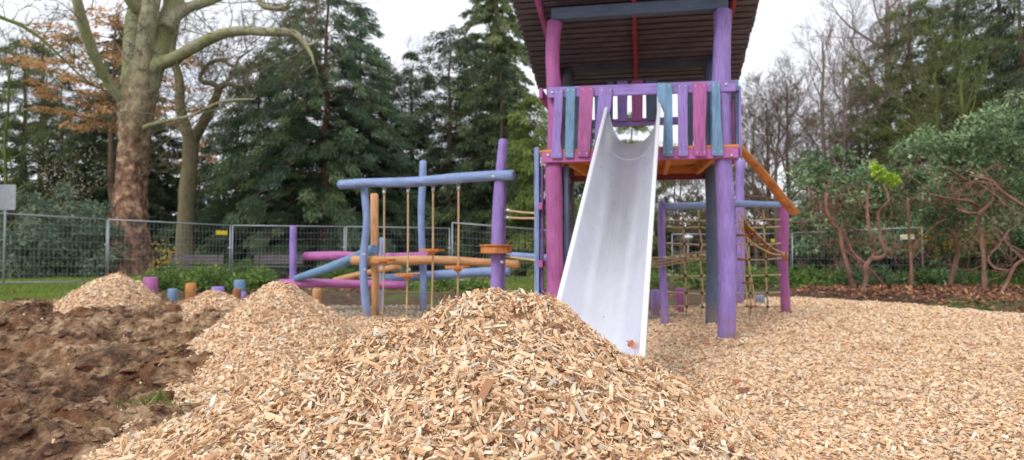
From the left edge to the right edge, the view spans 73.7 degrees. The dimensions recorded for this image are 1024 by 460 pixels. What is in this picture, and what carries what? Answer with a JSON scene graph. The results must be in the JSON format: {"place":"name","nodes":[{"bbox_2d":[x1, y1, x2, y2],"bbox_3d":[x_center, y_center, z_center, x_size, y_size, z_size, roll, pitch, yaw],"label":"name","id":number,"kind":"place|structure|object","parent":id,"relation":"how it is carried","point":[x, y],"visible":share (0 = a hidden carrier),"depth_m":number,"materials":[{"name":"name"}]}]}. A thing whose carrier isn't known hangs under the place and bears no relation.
{"place":"outdoors","nodes":[
{"label":"outdoors","id":0,"kind":"place"},
{"bbox_2d":[0,272,693,300],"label":"lawn","id":1,"kind":"structure","parent":0,"point":[342,289],"depth_m":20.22,"materials":[{"name":"green plant"}]},
{"bbox_2d":[16,140,113,242],"bbox_3d":[-20.114,-0.997,31.138,3.704,6.238,2.307,0,-2,0],"label":"blossom shrub","id":2,"kind":"object","parent":1,"relation":"on","point":[67,176],"visible":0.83,"depth_m":31.20,"materials":[{"name":"brown plant"}]},
{"bbox_2d":[3,0,377,275],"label":"plane tree","id":3,"kind":"object","parent":1,"relation":"on","point":[148,58],"visible":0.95,"depth_m":26.50,"materials":[{"name":"brown plant"}]},
{"bbox_2d":[0,0,1023,235],"label":"sky","id":4,"kind":"structure","parent":0,"point":[397,19],"materials":[{"name":"white"}]},
{"bbox_2d":[158,263,1023,313],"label":"ground","id":5,"kind":"structure","parent":0,"point":[340,297],"depth_m":14.81,"materials":[{"name":"soil"}]},
{"bbox_2d":[0,185,15,284],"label":"sign","id":6,"kind":"object","parent":5,"relation":"on","point":[7,197],"visible":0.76,"depth_m":18.29,"materials":[{"name":"silver metal"}]},
{"bbox_2d":[0,188,92,278],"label":"rhododendron","id":7,"kind":"object","parent":5,"relation":"on","point":[23,239],"visible":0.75,"depth_m":24.60,"materials":[{"name":"green plant"}]},
{"bbox_2d":[0,37,98,229],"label":"conifer","id":8,"kind":"object","parent":5,"relation":"on","point":[16,84],"visible":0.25,"depth_m":37.77,"materials":[{"name":"green plant"}]},
{"bbox_2d":[0,10,103,253],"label":"tree","id":9,"kind":"object","parent":5,"relation":"on","point":[4,151],"visible":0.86,"depth_m":30.29,"materials":[{"name":"brown plant"}]},
{"bbox_2d":[0,213,107,282],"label":"fence panel","id":10,"kind":"object","parent":5,"relation":"on","point":[44,232],"visible":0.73,"depth_m":19.59,"materials":[{"name":"silver metal"}]},
{"bbox_2d":[0,0,110,91],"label":"bare tree","id":11,"kind":"object","parent":5,"relation":"on","point":[26,28],"visible":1,"depth_m":17.13,"materials":[{"name":"brown plant"}]},
{"bbox_2d":[0,75,116,237],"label":"conifer","id":12,"kind":"object","parent":5,"relation":"on","point":[38,187],"visible":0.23,"depth_m":35.54,"materials":[{"name":"green plant"}]},
{"bbox_2d":[0,0,116,217],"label":"bare tree","id":13,"kind":"object","parent":5,"relation":"on","point":[65,13],"visible":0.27,"depth_m":44.18,"materials":[{"name":"brown plant"}]},
{"bbox_2d":[9,181,130,277],"bbox_3d":[-16.844,0.045,25.966,4.508,3.853,3.406,0,-2,0],"label":"rhododendron","id":14,"kind":"object","parent":5,"relation":"on","point":[60,270],"visible":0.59,"depth_m":25.61,"materials":[{"name":"green plant"}]},
{"bbox_2d":[53,271,160,313],"bbox_3d":[-6.475,1.090,10.796,2.050,0.880,2.379,0,-2,0],"label":"wood chip pile","id":15,"kind":"object","parent":5,"relation":"on","point":[112,290],"visible":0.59,"depth_m":10.49,"materials":[{"name":"beige wood"}]},
{"bbox_2d":[0,3,225,207],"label":"tree","id":16,"kind":"object","parent":5,"relation":"on","point":[98,123],"visible":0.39,"depth_m":32.55,"materials":[{"name":"brown plant"}]},
{"bbox_2d":[0,297,235,459],"bbox_3d":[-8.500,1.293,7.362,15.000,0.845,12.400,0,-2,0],"label":"mud","id":17,"kind":"structure","parent":5,"relation":"on","point":[31,346],"depth_m":5.72,"materials":[{"name":"brown soil"}]},
{"bbox_2d":[46,273,198,418],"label":"grass tufts","id":18,"kind":"object","parent":17,"relation":"on","point":[158,396],"visible":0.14,"depth_m":4.53,"materials":[{"name":"green plant"}]},
{"bbox_2d":[39,75,205,260],"bbox_3d":[-20.799,-2.757,36.086,9.203,10.782,8.973,0,-2,0],"label":"conifer","id":19,"kind":"object","parent":5,"relation":"on","point":[94,165],"visible":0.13,"depth_m":35.13,"materials":[{"name":"green plant"}]},
{"bbox_2d":[70,22,175,208],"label":"conifer","id":20,"kind":"object","parent":5,"relation":"on","point":[120,42],"visible":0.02,"depth_m":49.72,"materials":[{"name":"green plant"}]},
{"bbox_2d":[136,265,184,290],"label":"green bush","id":21,"kind":"object","parent":5,"relation":"on","point":[165,281],"visible":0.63,"depth_m":18.34,"materials":[{"name":"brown plant"}]},
{"bbox_2d":[107,219,231,281],"bbox_3d":[-10.871,0.771,21.869,0.588,2.135,4.285,-2,-3,44],"label":"fence panel","id":22,"kind":"object","parent":5,"relation":"on","point":[218,232],"visible":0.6,"depth_m":21.77,"materials":[{"name":"silver metal"}]},
{"bbox_2d":[148,123,208,261],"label":"conifer","id":23,"kind":"object","parent":5,"relation":"on","point":[177,143],"visible":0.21,"depth_m":36.70,"materials":[{"name":"green plant"}]},
{"bbox_2d":[148,208,210,270],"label":"undergrowth","id":24,"kind":"object","parent":5,"relation":"on","point":[156,224],"visible":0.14,"depth_m":33.78,"materials":[{"name":"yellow plant"}]},
{"bbox_2d":[165,254,223,271],"bbox_3d":[-12.150,1.402,25.946,2.150,0.954,0.632,0,-2,0],"label":"park bench","id":25,"kind":"object","parent":5,"relation":"on","point":[212,259],"visible":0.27,"depth_m":26.19,"materials":[{"name":"grey wood"}]},
{"bbox_2d":[105,0,284,271],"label":"bare tree","id":26,"kind":"object","parent":5,"relation":"on","point":[187,191],"visible":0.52,"depth_m":29.74,"materials":[{"name":"brown plant"}]},
{"bbox_2d":[169,264,229,292],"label":"green bush","id":27,"kind":"object","parent":5,"relation":"on","point":[208,278],"visible":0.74,"depth_m":17.84,"materials":[{"name":"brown plant"}]},
{"bbox_2d":[195,119,251,225],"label":"conifer","id":28,"kind":"object","parent":5,"relation":"on","point":[203,170],"visible":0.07,"depth_m":36.59,"materials":[{"name":"green plant"}]},
{"bbox_2d":[172,218,309,270],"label":"undergrowth","id":29,"kind":"object","parent":5,"relation":"on","point":[200,238],"visible":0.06,"depth_m":32.93,"materials":[{"name":"green plant"}]},
{"bbox_2d":[151,56,334,271],"bbox_3d":[-13.036,-2.963,33.833,8.786,11.856,8.702,1,-2,-24],"label":"conifer","id":30,"kind":"object","parent":5,"relation":"on","point":[216,206],"visible":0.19,"depth_m":32.46,"materials":[{"name":"green plant"}]},
{"bbox_2d":[224,264,279,291],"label":"green bush","id":31,"kind":"object","parent":5,"relation":"on","point":[255,279],"visible":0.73,"depth_m":17.75,"materials":[{"name":"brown plant"}]},
{"bbox_2d":[181,281,360,386],"bbox_3d":[-2.302,0.936,6.841,2.220,0.854,2.916,0,-2,0],"label":"wood chip pile","id":32,"kind":"object","parent":5,"relation":"on","point":[272,328],"visible":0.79,"depth_m":6.22,"materials":[{"name":"beige wood"}]},
{"bbox_2d":[209,16,340,270],"bbox_3d":[-11.249,-4.324,35.217,7.918,13.947,8.019,0,-2,0],"label":"conifer","id":33,"kind":"object","parent":5,"relation":"on","point":[282,198],"visible":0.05,"depth_m":33.97,"materials":[{"name":"green plant"}]},
{"bbox_2d":[249,254,302,274],"bbox_3d":[-9.091,1.415,26.346,1.900,0.954,0.632,0,-2,0],"label":"park bench","id":34,"kind":"object","parent":5,"relation":"on","point":[268,259],"visible":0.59,"depth_m":26.59,"materials":[{"name":"grey wood"}]},
{"bbox_2d":[231,225,345,280],"bbox_3d":[-7.784,0.869,23.938,4.190,2.074,0.659,1,-2,-24],"label":"fence panel","id":35,"kind":"object","parent":5,"relation":"on","point":[307,239],"visible":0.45,"depth_m":23.85,"materials":[{"name":"silver metal"}]},
{"bbox_2d":[196,0,448,278],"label":"conifer","id":36,"kind":"object","parent":5,"relation":"on","point":[324,158],"visible":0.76,"depth_m":29.88,"materials":[{"name":"green plant"}]},
{"bbox_2d":[291,6,429,271],"bbox_3d":[-7.472,-4.310,34.259,6.343,13.868,7.366,2,-2,-41],"label":"conifer","id":37,"kind":"object","parent":5,"relation":"on","point":[378,34],"visible":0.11,"depth_m":33.73,"materials":[{"name":"green plant"}]},
{"bbox_2d":[305,55,444,272],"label":"conifer","id":38,"kind":"object","parent":5,"relation":"on","point":[391,121],"visible":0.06,"depth_m":33.70,"materials":[{"name":"green plant"}]},
{"bbox_2d":[346,226,450,279],"bbox_3d":[-4.242,0.911,25.624,4.247,2.077,0.665,1,-2,-17],"label":"fence panel","id":39,"kind":"object","parent":5,"relation":"on","point":[443,246],"visible":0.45,"depth_m":26.02,"materials":[{"name":"silver metal"}]},
{"bbox_2d":[345,50,486,271],"bbox_3d":[-5.192,-3.474,35.754,8.731,12.293,9.387,0,-2,0],"label":"conifer","id":40,"kind":"object","parent":5,"relation":"on","point":[410,71],"visible":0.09,"depth_m":35.79,"materials":[{"name":"green plant"}]},
{"bbox_2d":[354,24,521,273],"bbox_3d":[-2.754,-3.701,32.984,9.392,12.528,9.267,0,-2,0],"label":"conifer","id":41,"kind":"object","parent":5,"relation":"on","point":[445,108],"visible":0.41,"depth_m":32.50,"materials":[{"name":"green plant"}]},
{"bbox_2d":[427,278,463,291],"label":"green bush","id":42,"kind":"object","parent":5,"relation":"on","point":[441,284],"visible":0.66,"depth_m":16.83,"materials":[{"name":"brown plant"}]},
{"bbox_2d":[454,277,489,291],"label":"green bush","id":43,"kind":"object","parent":5,"relation":"on","point":[473,285],"visible":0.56,"depth_m":17.09,"materials":[{"name":"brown plant"}]},
{"bbox_2d":[426,39,527,270],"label":"conifer","id":44,"kind":"object","parent":5,"relation":"on","point":[486,53],"visible":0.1,"depth_m":35.98,"materials":[{"name":"green plant"}]},
{"bbox_2d":[444,0,543,231],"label":"conifer","id":45,"kind":"object","parent":5,"relation":"on","point":[496,38],"visible":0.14,"depth_m":46.55,"materials":[{"name":"green plant"}]},
{"bbox_2d":[416,53,575,277],"bbox_3d":[-0.300,-2.811,31.219,7.859,10.593,7.632,0,-2,0],"label":"conifer","id":46,"kind":"object","parent":5,"relation":"on","point":[497,100],"visible":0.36,"depth_m":30.58,"materials":[{"name":"green plant"}]},
{"bbox_2d":[451,222,540,281],"bbox_3d":[-0.510,0.882,22.960,3.397,2.270,0.665,0,-2,-15],"label":"fence panel","id":47,"kind":"object","parent":5,"relation":"on","point":[452,280],"visible":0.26,"depth_m":22.90,"materials":[{"name":"silver metal"}]},
{"bbox_2d":[333,305,683,319],"bbox_3d":[-0.940,1.547,11.556,8.120,0.286,4.000,0,-2,0],"label":"gravel bed","id":48,"kind":"object","parent":5,"relation":"on","point":[428,310],"visible":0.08,"depth_m":11.68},
{"bbox_2d":[279,139,519,320],"bbox_3d":[-1.600,0.167,11.642,5.312,2.863,3.209,-1,-2,32],"label":"climbing frame","id":49,"kind":"object","parent":48,"relation":"on","point":[376,256],"visible":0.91,"depth_m":10.42,"materials":[{"name":"blue paint"}]},
{"bbox_2d":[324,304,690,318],"bbox_3d":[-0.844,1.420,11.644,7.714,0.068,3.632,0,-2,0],"label":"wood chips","id":50,"kind":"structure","parent":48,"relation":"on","point":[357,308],"depth_m":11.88,"materials":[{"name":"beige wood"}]},
{"bbox_2d":[482,92,580,277],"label":"cypress","id":51,"kind":"object","parent":5,"relation":"on","point":[525,191],"visible":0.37,"depth_m":28.61,"materials":[{"name":"green plant"}]},
{"bbox_2d":[103,296,1023,459],"bbox_3d":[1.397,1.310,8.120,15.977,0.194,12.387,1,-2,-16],"label":"wood chips","id":52,"kind":"object","parent":5,"relation":"on","point":[795,425],"visible":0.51,"depth_m":5.92,"materials":[{"name":"beige wood"}]},
{"bbox_2d":[181,289,241,320],"bbox_3d":[-3.887,1.090,8.903,2.045,0.661,2.184,0,-2,0],"label":"wood chip pile","id":53,"kind":"object","parent":52,"relation":"on","point":[219,300],"visible":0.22,"depth_m":8.70,"materials":[{"name":"beige wood"}]},
{"bbox_2d":[80,286,818,459],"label":"wood chip pile","id":54,"kind":"object","parent":52,"relation":"on","point":[496,373],"visible":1,"depth_m":2.41,"materials":[{"name":"beige wood"}]},
{"bbox_2d":[511,0,758,356],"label":"slide tower","id":55,"kind":"structure","parent":52,"relation":"on","point":[581,54],"depth_m":8.42,"materials":[{"name":"paint"}]},
{"bbox_2d":[503,209,545,260],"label":"rope bridge","id":56,"kind":"structure","parent":55,"relation":"attached to","point":[522,256],"depth_m":9.31,"materials":[{"name":"wood"}]},
{"bbox_2d":[651,251,705,267],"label":"rope bridge","id":57,"kind":"structure","parent":55,"relation":"attached to","point":[693,255],"depth_m":10.08,"materials":[{"name":"brown fabric"}]},
{"bbox_2d":[732,142,799,214],"bbox_3d":[3.613,-0.676,9.626,0.176,0.832,2.553,-1,-2,38],"label":"handrail","id":58,"kind":"object","parent":55,"relation":"attached to","point":[778,193],"visible":0.82,"depth_m":9.59,"materials":[{"name":"orange wood"}]},
{"bbox_2d":[658,160,790,323],"bbox_3d":[3.834,0.066,11.475,1.468,3.041,4.309,-1,-2,35],"label":"net frame","id":59,"kind":"object","parent":52,"relation":"on","point":[741,203],"visible":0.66,"depth_m":11.14,"materials":[{"name":"purple paint"}]},
{"bbox_2d":[736,209,757,326],"bbox_3d":[3.341,0.573,9.686,0.303,1.731,0.036,0,-2,0],"label":"rope ladder","id":60,"kind":"object","parent":59,"relation":"hanging from","point":[742,259],"visible":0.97,"depth_m":9.68,"materials":[{"name":"beige fabric"}]},
{"bbox_2d":[740,214,788,261],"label":"rope bridge","id":61,"kind":"structure","parent":59,"relation":"attached to","point":[747,226],"depth_m":10.57,"materials":[{"name":"brown wood"}]},
{"bbox_2d":[614,111,685,273],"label":"conifer","id":62,"kind":"object","parent":5,"relation":"on","point":[643,130],"visible":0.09,"depth_m":34.68,"materials":[{"name":"green plant"}]},
{"bbox_2d":[652,180,705,274],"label":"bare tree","id":63,"kind":"object","parent":5,"relation":"on","point":[687,231],"visible":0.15,"depth_m":40.50,"materials":[{"name":"green plant"}]},
{"bbox_2d":[654,141,705,273],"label":"bare tree","id":64,"kind":"object","parent":5,"relation":"on","point":[691,199],"visible":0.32,"depth_m":33.90,"materials":[{"name":"brown plant"}]},
{"bbox_2d":[673,256,705,289],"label":"green bush","id":65,"kind":"object","parent":5,"relation":"on","point":[697,282],"visible":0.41,"depth_m":19.95,"materials":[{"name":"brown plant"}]},
{"bbox_2d":[652,221,751,270],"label":"undergrowth","id":66,"kind":"object","parent":5,"relation":"on","point":[669,239],"visible":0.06,"depth_m":41.61,"materials":[{"name":"green plant"}]},
{"bbox_2d":[689,84,817,273],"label":"bare tree","id":67,"kind":"object","parent":5,"relation":"on","point":[754,224],"visible":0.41,"depth_m":32.97,"materials":[{"name":"brown plant"}]},
{"bbox_2d":[664,59,858,276],"bbox_3d":[10.018,-2.366,26.982,5.737,8.810,6.668,1,-2,-36],"label":"bare tree","id":68,"kind":"object","parent":5,"relation":"on","point":[778,138],"visible":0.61,"depth_m":26.94,"materials":[{"name":"brown plant"}]},
{"bbox_2d":[745,262,778,288],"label":"green bush","id":69,"kind":"object","parent":5,"relation":"on","point":[757,281],"visible":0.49,"depth_m":20.61,"materials":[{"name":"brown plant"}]},
{"bbox_2d":[734,48,849,221],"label":"bare tree","id":70,"kind":"object","parent":5,"relation":"on","point":[787,85],"visible":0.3,"depth_m":43.88,"materials":[{"name":"brown plant"}]},
{"bbox_2d":[745,173,839,273],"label":"conifer","id":71,"kind":"object","parent":5,"relation":"on","point":[769,230],"visible":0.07,"depth_m":38.13,"materials":[{"name":"green plant"}]},
{"bbox_2d":[732,57,855,270],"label":"bare tree","id":72,"kind":"object","parent":5,"relation":"on","point":[768,215],"visible":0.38,"depth_m":38.60,"materials":[{"name":"brown plant"}]},
{"bbox_2d":[766,208,833,270],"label":"rhododendron","id":73,"kind":"object","parent":5,"relation":"on","point":[792,227],"visible":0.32,"depth_m":26.96,"materials":[{"name":"green plant"}]},
{"bbox_2d":[772,263,854,288],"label":"green bush","id":74,"kind":"object","parent":5,"relation":"on","point":[822,281],"visible":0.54,"depth_m":19.13,"materials":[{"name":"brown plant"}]},
{"bbox_2d":[758,211,893,273],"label":"undergrowth","id":75,"kind":"object","parent":5,"relation":"on","point":[820,256],"visible":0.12,"depth_m":35.62,"materials":[{"name":"green plant"}]},
{"bbox_2d":[754,11,906,200],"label":"bare tree","id":76,"kind":"object","parent":5,"relation":"on","point":[823,77],"visible":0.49,"depth_m":38.03,"materials":[{"name":"brown plant"}]},
{"bbox_2d":[779,143,882,287],"bbox_3d":[8.447,-0.392,17.816,2.954,4.209,3.563,0,-2,0],"label":"rhododendron","id":77,"kind":"object","parent":5,"relation":"on","point":[813,179],"visible":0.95,"depth_m":18.27,"materials":[{"name":"green plant"}]},
{"bbox_2d":[793,189,890,270],"bbox_3d":[12.533,0.205,25.366,3.864,3.688,3.031,0,-2,0],"label":"rhododendron","id":78,"kind":"object","parent":5,"relation":"on","point":[814,243],"visible":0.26,"depth_m":25.71,"materials":[{"name":"green plant"}]},
{"bbox_2d":[819,212,884,285],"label":"rhododendron","id":79,"kind":"object","parent":5,"relation":"on","point":[861,245],"visible":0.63,"depth_m":19.19,"materials":[{"name":"green plant"}]},
{"bbox_2d":[798,83,906,269],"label":"conifer","id":80,"kind":"object","parent":5,"relation":"on","point":[871,155],"visible":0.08,"depth_m":37.76,"materials":[{"name":"green plant"}]},
{"bbox_2d":[779,61,927,186],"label":"bare tree","id":81,"kind":"object","parent":5,"relation":"on","point":[846,102],"visible":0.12,"depth_m":40.17,"materials":[{"name":"brown plant"}]},
{"bbox_2d":[764,0,947,265],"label":"bare tree","id":82,"kind":"object","parent":5,"relation":"on","point":[844,93],"visible":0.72,"depth_m":33.73,"materials":[{"name":"brown plant"}]},
{"bbox_2d":[792,227,924,285],"bbox_3d":[11.482,1.021,22.996,0.554,2.137,4.930,1,-2,-38],"label":"fence panel","id":83,"kind":"object","parent":5,"relation":"on","point":[904,236],"visible":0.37,"depth_m":22.41,"materials":[{"name":"silver metal"}]},
{"bbox_2d":[828,261,915,286],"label":"green bush","id":84,"kind":"object","parent":5,"relation":"on","point":[886,277],"visible":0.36,"depth_m":18.82,"materials":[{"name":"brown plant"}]},
{"bbox_2d":[826,142,934,289],"bbox_3d":[9.426,-0.255,17.780,2.680,3.883,3.881,-2,-2,39],"label":"rhododendron","id":85,"kind":"object","parent":5,"relation":"on","point":[868,207],"visible":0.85,"depth_m":17.53,"materials":[{"name":"green plant"}]},
{"bbox_2d":[777,0,993,164],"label":"bare tree","id":86,"kind":"object","parent":5,"relation":"on","point":[887,8],"visible":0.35,"depth_m":42.75,"materials":[{"name":"brown plant"}]},
{"bbox_2d":[789,0,988,275],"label":"conifer","id":87,"kind":"object","parent":5,"relation":"on","point":[892,16],"visible":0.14,"depth_m":34.19,"materials":[{"name":"green plant"}]},
{"bbox_2d":[778,282,1023,312],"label":"leaf litter","id":88,"kind":"object","parent":5,"relation":"on","point":[958,289],"visible":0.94,"depth_m":15.42,"materials":[{"name":"brown plant"}]},
{"bbox_2d":[784,2,1023,272],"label":"bare tree","id":89,"kind":"object","parent":5,"relation":"on","point":[961,113],"visible":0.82,"depth_m":24.20,"materials":[{"name":"brown plant"}]},
{"bbox_2d":[849,192,965,270],"bbox_3d":[14.104,0.322,24.022,4.016,3.375,2.908,0,-2,0],"label":"rhododendron","id":90,"kind":"object","parent":5,"relation":"on","point":[897,233],"visible":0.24,"depth_m":23.79,"materials":[{"name":"green plant"}]},
{"bbox_2d":[869,266,947,286],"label":"green bush","id":91,"kind":"object","parent":5,"relation":"on","point":[919,274],"visible":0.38,"depth_m":19.17,"materials":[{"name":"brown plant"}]},
{"bbox_2d":[864,159,971,285],"bbox_3d":[10.949,-0.233,18.173,2.994,3.924,3.806,0,-2,0],"label":"rhododendron","id":92,"kind":"object","parent":5,"relation":"on","point":[914,173],"visible":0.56,"depth_m":17.88,"materials":[{"name":"green plant"}]},
{"bbox_2d":[820,1,1023,268],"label":"bare tree","id":93,"kind":"object","parent":5,"relation":"on","point":[937,106],"visible":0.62,"depth_m":28.09,"materials":[{"name":"brown plant"}]},
{"bbox_2d":[848,203,1007,275],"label":"undergrowth","id":94,"kind":"object","parent":5,"relation":"on","point":[902,264],"visible":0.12,"depth_m":30.66,"materials":[{"name":"green plant"}]},
{"bbox_2d":[860,0,1018,272],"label":"conifer","id":95,"kind":"object","parent":5,"relation":"on","point":[929,16],"visible":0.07,"depth_m":35.12,"materials":[{"name":"green plant"}]},
{"bbox_2d":[906,176,990,287],"bbox_3d":[12.139,-0.071,19.197,2.200,3.404,2.784,-1,-2,22],"label":"rhododendron","id":96,"kind":"object","parent":5,"relation":"on","point":[957,217],"visible":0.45,"depth_m":19.13,"materials":[{"name":"green plant"}]},
{"bbox_2d":[901,221,995,271],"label":"yellow bush","id":97,"kind":"object","parent":5,"relation":"on","point":[953,250],"visible":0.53,"depth_m":20.55,"materials":[{"name":"brown plant"}]},
{"bbox_2d":[882,0,1023,263],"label":"conifer","id":98,"kind":"object","parent":5,"relation":"on","point":[959,16],"visible":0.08,"depth_m":31.74,"materials":[{"name":"green plant"}]},
{"bbox_2d":[913,266,993,286],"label":"green bush","id":99,"kind":"object","parent":5,"relation":"on","point":[945,276],"visible":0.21,"depth_m":19.11,"materials":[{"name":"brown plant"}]},
{"bbox_2d":[885,111,1023,289],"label":"rhododendron","id":100,"kind":"object","parent":5,"relation":"on","point":[943,156],"visible":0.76,"depth_m":16.68,"materials":[{"name":"green plant"}]},
{"bbox_2d":[897,165,1023,273],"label":"rhododendron","id":101,"kind":"object","parent":5,"relation":"on","point":[961,253],"visible":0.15,"depth_m":22.34,"materials":[{"name":"green plant"}]},
{"bbox_2d":[914,203,1019,278],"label":"undergrowth","id":102,"kind":"object","parent":5,"relation":"on","point":[972,260],"visible":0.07,"depth_m":27.36,"materials":[{"name":"green plant"}]},
{"bbox_2d":[913,0,1023,274],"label":"conifer","id":103,"kind":"object","parent":5,"relation":"on","point":[1005,58],"visible":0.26,"depth_m":27.43,"materials":[{"name":"green plant"}]},
{"bbox_2d":[943,86,1023,294],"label":"rhododendron","id":104,"kind":"object","parent":5,"relation":"on","point":[1007,118],"visible":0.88,"depth_m":15.88,"materials":[{"name":"green plant"}]},
{"bbox_2d":[952,137,1023,276],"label":"rhododendron","id":105,"kind":"object","parent":5,"relation":"on","point":[1018,242],"visible":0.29,"depth_m":20.18,"materials":[{"name":"green plant"}]},
{"bbox_2d":[953,267,1023,287],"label":"green bush","id":106,"kind":"object","parent":5,"relation":"on","point":[1014,280],"visible":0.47,"depth_m":18.45,"materials":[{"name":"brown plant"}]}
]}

